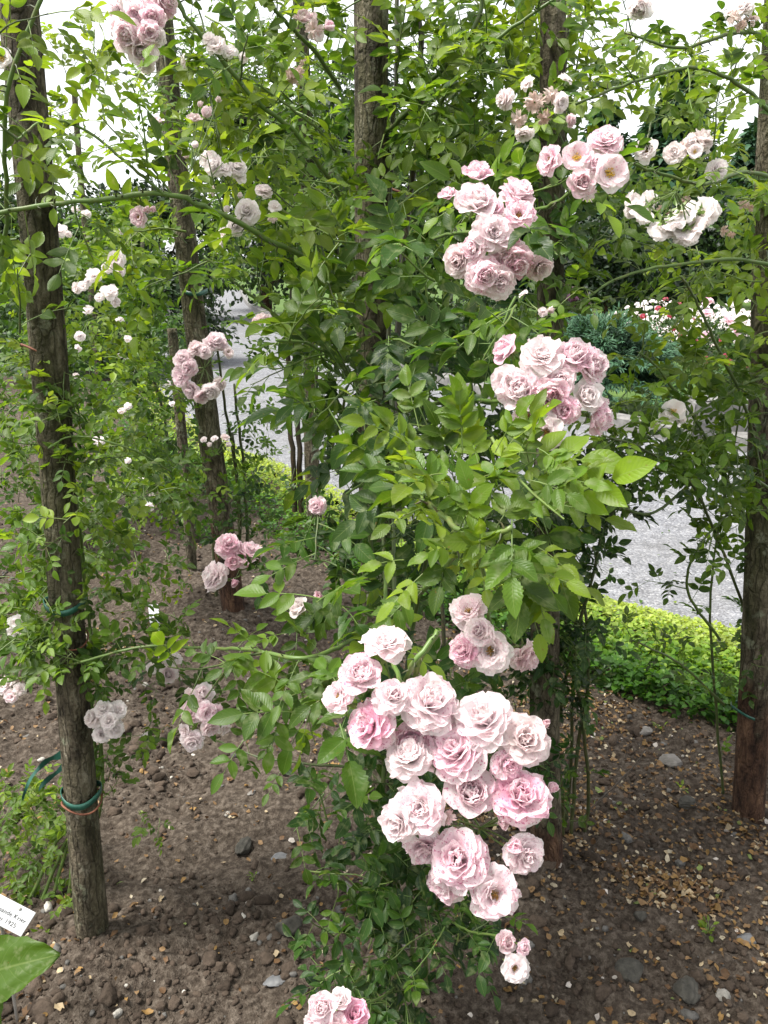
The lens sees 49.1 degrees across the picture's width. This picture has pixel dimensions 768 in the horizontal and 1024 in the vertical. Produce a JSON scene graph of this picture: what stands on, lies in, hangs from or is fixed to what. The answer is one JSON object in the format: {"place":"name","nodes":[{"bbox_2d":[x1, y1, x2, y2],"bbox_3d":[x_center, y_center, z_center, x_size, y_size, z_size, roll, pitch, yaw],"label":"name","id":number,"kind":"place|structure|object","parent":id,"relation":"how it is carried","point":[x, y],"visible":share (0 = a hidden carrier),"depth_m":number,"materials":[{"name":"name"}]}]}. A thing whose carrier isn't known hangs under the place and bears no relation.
{"place":"outdoors","nodes":[
{"label":"outdoors","id":0,"kind":"place"},
{"bbox_2d":[0,370,739,653],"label":"soil bed","id":1,"kind":"object","parent":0,"point":[153,529],"visible":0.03,"depth_m":5.58,"materials":[{"name":"brown soil"}]},
{"bbox_2d":[71,86,105,453],"bbox_3d":[-2.239,-1.657,6.394,0.105,2.870,0.060,-7,18,-22],"label":"wooden post","id":2,"kind":"object","parent":1,"relation":"on","point":[79,153],"visible":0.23,"depth_m":6.23,"materials":[{"name":"brown wood"}]},
{"bbox_2d":[0,240,218,560],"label":"climbing rose","id":3,"kind":"object","parent":1,"relation":"on","point":[153,332],"visible":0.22,"depth_m":4.88,"materials":[{"name":"green plant"}]},
{"bbox_2d":[167,328,196,570],"bbox_3d":[-0.958,-0.169,4.040,0.058,1.400,0.060,6,18,20],"label":"wooden post","id":4,"kind":"object","parent":1,"relation":"on","point":[181,435],"visible":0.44,"depth_m":3.96,"materials":[{"name":"brown wood"}]},
{"bbox_2d":[155,20,244,612],"bbox_3d":[-0.739,-0.854,3.339,0.263,3.120,0.102,1,17,5],"label":"wooden post","id":5,"kind":"object","parent":1,"relation":"on","point":[207,416],"visible":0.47,"depth_m":3.35,"materials":[{"name":"brown wood"}]},
{"bbox_2d":[185,288,207,295],"bbox_3d":[-0.752,-0.873,3.333,0.103,0.028,0.103,0,17,0],"label":"plant tie","id":6,"kind":"object","parent":5,"relation":"attached to","point":[200,293],"visible":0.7,"depth_m":3.29,"materials":[{"name":"green plastic"}]},
{"bbox_2d":[293,1,321,530],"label":"wooden post","id":7,"kind":"object","parent":1,"relation":"on","point":[308,453],"visible":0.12,"depth_m":4.67,"materials":[{"name":"brown wood"}]},
{"bbox_2d":[112,373,740,731],"bbox_3d":[-0.655,-0.332,6.269,1.775,0.191,11.137,-11,20,-33],"label":"ground cover","id":8,"kind":"object","parent":1,"relation":"on","point":[698,654],"visible":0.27,"depth_m":3.38,"materials":[{"name":"green plant"}]},
{"bbox_2d":[0,263,750,560],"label":"ground","id":9,"kind":"structure","parent":0,"point":[279,308],"depth_m":21.99,"materials":[{"name":"grey gravel"}]},
{"bbox_2d":[0,173,80,337],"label":"broadleaf tree","id":10,"kind":"object","parent":9,"relation":"on","point":[2,224],"visible":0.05,"depth_m":16.75,"materials":[{"name":"green plant"}]},
{"bbox_2d":[0,206,167,381],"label":"broadleaf tree","id":11,"kind":"object","parent":9,"relation":"on","point":[7,317],"visible":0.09,"depth_m":10.60,"materials":[{"name":"green plant"}]},
{"bbox_2d":[0,166,168,340],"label":"broadleaf tree","id":12,"kind":"object","parent":9,"relation":"on","point":[109,221],"visible":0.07,"depth_m":17.96,"materials":[{"name":"green plant"}]},
{"bbox_2d":[66,169,238,309],"bbox_3d":[-5.511,-6.449,21.132,4.099,3.908,3.774,0,17,0],"label":"broadleaf tree","id":13,"kind":"object","parent":9,"relation":"on","point":[145,185],"visible":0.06,"depth_m":20.33,"materials":[{"name":"green plant"}]},
{"bbox_2d":[86,239,244,374],"bbox_3d":[-3.679,-2.999,12.673,2.554,2.256,2.733,10,20,30],"label":"broadleaf tree","id":14,"kind":"object","parent":9,"relation":"on","point":[174,298],"visible":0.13,"depth_m":12.57,"materials":[{"name":"green plant"}]},
{"bbox_2d":[151,34,344,309],"bbox_3d":[-3.521,-9.387,24.217,5.080,7.724,5.412,-12,21,-34],"label":"broadleaf tree","id":15,"kind":"object","parent":9,"relation":"on","point":[267,300],"visible":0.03,"depth_m":23.99,"materials":[{"name":"green plant"}]},
{"bbox_2d":[255,44,414,311],"bbox_3d":[-1.326,-8.492,22.595,4.871,6.960,4.505,6,18,19],"label":"broadleaf tree","id":16,"kind":"object","parent":9,"relation":"on","point":[346,138],"visible":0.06,"depth_m":21.16,"materials":[{"name":"green plant"}]},
{"bbox_2d":[394,121,513,305],"bbox_3d":[1.883,-8.490,24.598,4.516,5.786,5.082,0,17,0],"label":"broadleaf tree","id":17,"kind":"object","parent":9,"relation":"on","point":[440,259],"visible":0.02,"depth_m":24.07,"materials":[{"name":"green plant"}]},
{"bbox_2d":[391,294,536,369],"bbox_3d":[1.088,-2.773,12.695,2.884,1.408,1.486,-9,19,-27],"label":"shrub","id":18,"kind":"object","parent":9,"relation":"on","point":[403,326],"visible":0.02,"depth_m":12.71,"materials":[{"name":"green plant"}]},
{"bbox_2d":[455,312,535,380],"bbox_3d":[1.594,-2.022,10.795,2.011,1.119,1.368,0,17,0],"label":"shrub","id":19,"kind":"object","parent":9,"relation":"on","point":[519,353],"visible":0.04,"depth_m":10.71,"materials":[{"name":"green plant"}]},
{"bbox_2d":[461,119,569,304],"bbox_3d":[4.954,-10.264,30.247,5.517,7.132,5.155,0,17,0],"label":"conifer","id":20,"kind":"object","parent":9,"relation":"on","point":[523,287],"visible":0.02,"depth_m":29.47,"materials":[{"name":"green plant"}]},
{"bbox_2d":[565,286,597,322],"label":"purple shrub","id":21,"kind":"object","parent":9,"relation":"on","point":[569,299],"visible":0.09,"depth_m":13.07,"materials":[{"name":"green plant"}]},
{"bbox_2d":[565,102,637,302],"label":"conifer","id":22,"kind":"object","parent":9,"relation":"on","point":[615,122],"visible":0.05,"depth_m":30.93,"materials":[{"name":"green plant"}]},
{"bbox_2d":[530,201,709,316],"bbox_3d":[6.004,-6.519,21.933,4.755,3.573,3.811,0,17,0],"label":"broadleaf tree","id":23,"kind":"object","parent":9,"relation":"on","point":[612,269],"visible":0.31,"depth_m":21.22,"materials":[{"name":"green plant"}]},
{"bbox_2d":[614,299,698,333],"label":"shrub rose","id":24,"kind":"object","parent":9,"relation":"on","point":[647,308],"visible":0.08,"depth_m":16.35,"materials":[{"name":"white plant"}]},
{"bbox_2d":[637,297,697,363],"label":"shrub rose","id":25,"kind":"object","parent":9,"relation":"on","point":[657,308],"visible":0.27,"depth_m":12.21,"materials":[{"name":"green plant"}]},
{"bbox_2d":[594,65,744,311],"bbox_3d":[9.612,-10.420,28.195,5.379,8.222,5.729,12,20,33],"label":"conifer","id":26,"kind":"object","parent":9,"relation":"on","point":[656,133],"visible":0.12,"depth_m":27.01,"materials":[{"name":"green plant"}]},
{"bbox_2d":[642,305,727,345],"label":"shrub rose","id":27,"kind":"object","parent":9,"relation":"on","point":[669,321],"visible":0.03,"depth_m":14.82,"materials":[{"name":"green plant"}]},
{"bbox_2d":[635,180,753,318],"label":"broadleaf tree","id":28,"kind":"object","parent":9,"relation":"on","point":[703,243],"visible":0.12,"depth_m":22.23,"materials":[{"name":"green plant"}]},
{"bbox_2d":[640,359,748,421],"bbox_3d":[3.446,-1.119,8.387,1.692,0.840,1.152,0,17,0],"label":"shrub","id":29,"kind":"object","parent":9,"relation":"on","point":[682,393],"visible":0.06,"depth_m":8.34,"materials":[{"name":"green plant"}]},
{"bbox_2d":[659,311,750,364],"bbox_3d":[5.411,-2.713,13.275,2.195,0.919,1.591,0,17,0],"label":"shrub rose","id":30,"kind":"object","parent":9,"relation":"on","point":[731,314],"visible":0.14,"depth_m":12.99,"materials":[{"name":"white plant"}]},
{"bbox_2d":[673,297,739,375],"bbox_3d":[4.497,-2.402,11.862,0.772,1.240,0.844,-14,22,-38],"label":"shrub rose","id":31,"kind":"object","parent":9,"relation":"on","point":[728,320],"visible":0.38,"depth_m":11.66,"materials":[{"name":"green plant"}]},
{"bbox_2d":[694,346,748,391],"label":"shrub","id":32,"kind":"object","parent":9,"relation":"on","point":[723,369],"visible":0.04,"depth_m":8.06,"materials":[{"name":"green plant"}]},
{"bbox_2d":[704,332,741,376],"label":"shrub rose","id":33,"kind":"object","parent":9,"relation":"on","point":[732,344],"visible":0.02,"depth_m":10.15,"materials":[{"name":"green plant"}]},
{"bbox_2d":[697,299,750,318],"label":"shrub rose","id":34,"kind":"object","parent":9,"relation":"on","point":[731,306],"visible":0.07,"depth_m":16.65,"materials":[{"name":"white plant"}]},
{"bbox_2d":[701,159,754,281],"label":"broadleaf tree","id":35,"kind":"object","parent":9,"relation":"on","point":[734,183],"visible":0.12,"depth_m":21.02,"materials":[{"name":"green plant"}]},
{"bbox_2d":[710,115,757,295],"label":"conifer","id":36,"kind":"object","parent":9,"relation":"on","point":[748,136],"visible":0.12,"depth_m":33.01,"materials":[{"name":"green plant"}]},
{"bbox_2d":[720,311,750,336],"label":"shrub rose","id":37,"kind":"object","parent":9,"relation":"on","point":[734,318],"visible":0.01,"depth_m":14.01,"materials":[{"name":"white plant"}]},
{"bbox_2d":[0,0,763,256],"label":"sky","id":38,"kind":"structure","parent":0,"point":[686,16],"materials":[{"name":"white"}]},
{"bbox_2d":[0,501,767,1023],"bbox_3d":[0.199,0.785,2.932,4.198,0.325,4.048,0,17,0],"label":"soil bed","id":39,"kind":"object","parent":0,"point":[270,829],"visible":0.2,"depth_m":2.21,"materials":[{"name":"brown soil"}]},
{"bbox_2d":[0,894,35,1021],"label":"name plate","id":40,"kind":"object","parent":39,"relation":"on","point":[15,918],"visible":1,"depth_m":1.65,"materials":[{"name":"white plastic"}]},
{"bbox_2d":[0,934,60,1023],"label":"broadleaf weed","id":41,"kind":"object","parent":39,"relation":"on","point":[25,961],"visible":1,"depth_m":1.46,"materials":[{"name":"green plant"}]},
{"bbox_2d":[0,0,108,939],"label":"wooden post","id":42,"kind":"object","parent":39,"relation":"on","point":[47,340],"visible":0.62,"depth_m":1.58,"materials":[{"name":"brown wood"}]},
{"bbox_2d":[20,343,36,350],"bbox_3d":[-0.618,-0.298,1.521,0.079,0.020,0.079,0,17,0],"label":"wire loop","id":43,"kind":"object","parent":42,"relation":"attached to","point":[26,346],"visible":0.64,"depth_m":1.49,"materials":[{"name":"orange metal"}]},
{"bbox_2d":[22,751,101,810],"bbox_3d":[-0.717,0.633,1.877,0.111,0.134,0.277,-13,21,-37],"label":"plant tie","id":44,"kind":"object","parent":42,"relation":"attached to","point":[47,779],"visible":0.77,"depth_m":1.96,"materials":[{"name":"green plastic"}]},
{"bbox_2d":[43,597,86,616],"bbox_3d":[-0.633,0.181,1.666,0.081,0.024,0.081,0,17,0],"label":"plant tie","id":45,"kind":"object","parent":42,"relation":"attached to","point":[68,612],"visible":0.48,"depth_m":1.64,"materials":[{"name":"green plastic"}]},
{"bbox_2d":[66,629,88,650],"bbox_3d":[-0.636,0.257,1.691,0.081,0.019,0.081,0,17,0],"label":"wire loop","id":46,"kind":"object","parent":42,"relation":"attached to","point":[84,644],"visible":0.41,"depth_m":1.68,"materials":[{"name":"metal"}]},
{"bbox_2d":[61,788,102,815],"bbox_3d":[-0.648,0.620,1.802,0.086,0.020,0.086,0,17,0],"label":"wire loop","id":47,"kind":"object","parent":42,"relation":"attached to","point":[76,813],"visible":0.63,"depth_m":1.77,"materials":[{"name":"orange metal"}]},
{"bbox_2d":[0,0,167,333],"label":"climbing rose","id":48,"kind":"object","parent":39,"relation":"on","point":[26,168],"visible":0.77,"depth_m":1.31,"materials":[{"name":"green plant"}]},
{"bbox_2d":[0,14,234,933],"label":"climbing rose","id":49,"kind":"object","parent":39,"relation":"on","point":[104,715],"visible":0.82,"depth_m":1.73,"materials":[{"name":"green plant"}]},
{"bbox_2d":[0,0,289,604],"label":"climbing rose","id":50,"kind":"object","parent":39,"relation":"on","point":[184,371],"visible":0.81,"depth_m":3.01,"materials":[{"name":"green plant"}]},
{"bbox_2d":[148,604,159,625],"bbox_3d":[-0.967,0.463,3.543,0.046,0.145,0.033,-3,17,-11],"label":"plant tag","id":51,"kind":"object","parent":39,"relation":"on","point":[152,612],"visible":0.2,"depth_m":3.53,"materials":[{"name":"white plastic"}]},
{"bbox_2d":[235,836,250,854],"bbox_3d":[-0.383,0.912,2.287,0.043,0.040,0.068,0,17,0],"label":"stone","id":52,"kind":"object","parent":39,"relation":"on","point":[243,846],"visible":1,"depth_m":2.27,"materials":[{"name":"grey stone"}]},
{"bbox_2d":[246,872,256,880],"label":"seedling","id":53,"kind":"object","parent":39,"relation":"on","point":[251,873],"visible":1,"depth_m":2.15,"materials":[{"name":"green plant"}]},
{"bbox_2d":[154,3,355,563],"bbox_3d":[-0.540,-1.174,4.519,1.156,2.841,1.153,-14,22,-38],"label":"climbing rose","id":54,"kind":"object","parent":39,"relation":"on","point":[243,241],"visible":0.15,"depth_m":4.29,"materials":[{"name":"green plant"}]},
{"bbox_2d":[263,975,284,986],"bbox_3d":[-0.236,1.026,1.839,0.034,0.013,0.054,13,22,37],"label":"stone","id":55,"kind":"object","parent":39,"relation":"on","point":[272,981],"visible":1,"depth_m":1.83,"materials":[{"name":"stone"}]},
{"bbox_2d":[271,852,286,859],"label":"stone","id":56,"kind":"object","parent":39,"relation":"on","point":[280,855],"visible":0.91,"depth_m":2.24,"materials":[{"name":"stone"}]},
{"bbox_2d":[275,915,301,935],"bbox_3d":[-0.219,0.954,1.941,0.048,0.043,0.048,11,20,32],"label":"stone","id":57,"kind":"object","parent":39,"relation":"on","point":[293,923],"visible":0.82,"depth_m":1.93,"materials":[{"name":"grey stone"}]},
{"bbox_2d":[0,0,656,1023],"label":"climbing rose","id":58,"kind":"object","parent":39,"relation":"on","point":[420,724],"visible":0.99,"depth_m":1.24,"materials":[{"name":"green plant"}]},
{"bbox_2d":[319,959,344,971],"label":"leaf","id":59,"kind":"object","parent":58,"relation":"attached to","point":[325,968],"visible":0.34,"depth_m":1.60,"materials":[{"name":"green plant"}]},
{"bbox_2d":[354,0,398,827],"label":"wooden post","id":60,"kind":"object","parent":39,"relation":"on","point":[369,127],"visible":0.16,"depth_m":1.78,"materials":[{"name":"brown wood"}]},
{"bbox_2d":[0,500,767,1023],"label":"fallen petals","id":61,"kind":"object","parent":39,"relation":"on","point":[684,890],"visible":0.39,"depth_m":2.16,"materials":[{"name":"beige plant"}]},
{"bbox_2d":[227,0,596,818],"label":"climbing rose","id":62,"kind":"object","parent":39,"relation":"on","point":[341,126],"visible":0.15,"depth_m":2.11,"materials":[{"name":"green plant"}]},
{"bbox_2d":[530,0,565,868],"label":"wooden post","id":63,"kind":"object","parent":39,"relation":"on","point":[553,18],"visible":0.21,"depth_m":1.87,"materials":[{"name":"brown wood"}]},
{"bbox_2d":[439,0,694,836],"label":"climbing rose","id":64,"kind":"object","parent":39,"relation":"on","point":[586,654],"visible":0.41,"depth_m":1.86,"materials":[{"name":"green plant"}]},
{"bbox_2d":[614,957,643,983],"bbox_3d":[0.546,1.023,1.864,0.066,0.043,0.054,0,17,0],"label":"stone","id":65,"kind":"object","parent":39,"relation":"on","point":[629,969],"visible":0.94,"depth_m":1.86,"materials":[{"name":"grey stone"}]},
{"bbox_2d":[633,911,646,921],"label":"stone","id":66,"kind":"object","parent":39,"relation":"on","point":[640,916],"visible":1,"depth_m":1.99,"materials":[{"name":"grey stone"}]},
{"bbox_2d":[639,726,652,735],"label":"stone","id":67,"kind":"object","parent":39,"relation":"on","point":[646,731],"visible":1,"depth_m":2.87,"materials":[{"name":"white stone"}]},
{"bbox_2d":[535,0,767,793],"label":"climbing rose","id":68,"kind":"object","parent":39,"relation":"on","point":[682,225],"visible":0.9,"depth_m":1.75,"materials":[{"name":"green plant"}]},
{"bbox_2d":[658,754,682,769],"bbox_3d":[0.909,0.787,2.660,0.063,0.033,0.073,-12,21,-33],"label":"stone","id":69,"kind":"object","parent":39,"relation":"on","point":[673,761],"visible":0.98,"depth_m":2.65,"materials":[{"name":"white stone"}]},
{"bbox_2d":[675,780,687,792],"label":"seedling","id":70,"kind":"object","parent":39,"relation":"on","point":[682,783],"visible":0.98,"depth_m":2.51,"materials":[{"name":"green plant"}]},
{"bbox_2d":[672,975,700,1004],"bbox_3d":[0.661,1.043,1.828,0.057,0.042,0.064,0,17,0],"label":"stone","id":71,"kind":"object","parent":39,"relation":"on","point":[685,988],"visible":1,"depth_m":1.82,"materials":[{"name":"grey stone"}]},
{"bbox_2d":[678,795,695,809],"bbox_3d":[0.880,0.844,2.437,0.055,0.033,0.038,0,17,0],"label":"stone","id":72,"kind":"object","parent":39,"relation":"on","point":[685,801],"visible":0.97,"depth_m":2.43,"materials":[{"name":"grey stone"}]},
{"bbox_2d":[697,915,718,941],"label":"seedling","id":73,"kind":"object","parent":39,"relation":"on","point":[704,924],"visible":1,"depth_m":1.99,"materials":[{"name":"green plant"}]},
{"bbox_2d":[737,933,755,943],"bbox_3d":[0.860,1.014,2.000,0.044,0.015,0.034,0,17,0],"label":"stone","id":74,"kind":"object","parent":39,"relation":"on","point":[746,936],"visible":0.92,"depth_m":2.00,"materials":[{"name":"stone"}]},
{"bbox_2d":[731,0,767,823],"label":"wooden post","id":75,"kind":"object","parent":39,"relation":"on","point":[750,775],"visible":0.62,"depth_m":2.21,"materials":[{"name":"brown wood"}]},
{"bbox_2d":[730,700,754,720],"bbox_3d":[1.016,0.544,2.324,0.104,0.020,0.104,0,17,0],"label":"plant tie","id":76,"kind":"object","parent":75,"relation":"attached to","point":[741,712],"visible":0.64,"depth_m":2.30,"materials":[{"name":"green plastic"}]},
{"bbox_2d":[146,290,746,647],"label":"gravel path","id":77,"kind":"structure","parent":0,"point":[645,546],"depth_m":5.23,"materials":[{"name":"grey gravel"}]},
{"bbox_2d":[188,366,737,646],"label":"fallen leaves","id":78,"kind":"object","parent":77,"relation":"on","point":[640,601],"visible":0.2,"depth_m":5.10,"materials":[{"name":"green plant"}]},
{"bbox_2d":[240,290,747,451],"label":"kerb","id":79,"kind":"structure","parent":77,"relation":"on","point":[622,420],"depth_m":8.05,"materials":[{"name":"concrete"}]},
{"bbox_2d":[488,301,692,407],"bbox_3d":[2.361,-1.844,9.734,2.306,1.159,2.330,0,17,0],"label":"juniper bush","id":80,"kind":"object","parent":77,"relation":"on","point":[617,340],"visible":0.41,"depth_m":9.26,"materials":[{"name":"green plant"}]},
{"bbox_2d":[684,395,747,441],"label":"stone block","id":81,"kind":"structure","parent":77,"relation":"on","point":[696,406],"depth_m":7.30,"materials":[{"name":"grey stone"}]}
]}

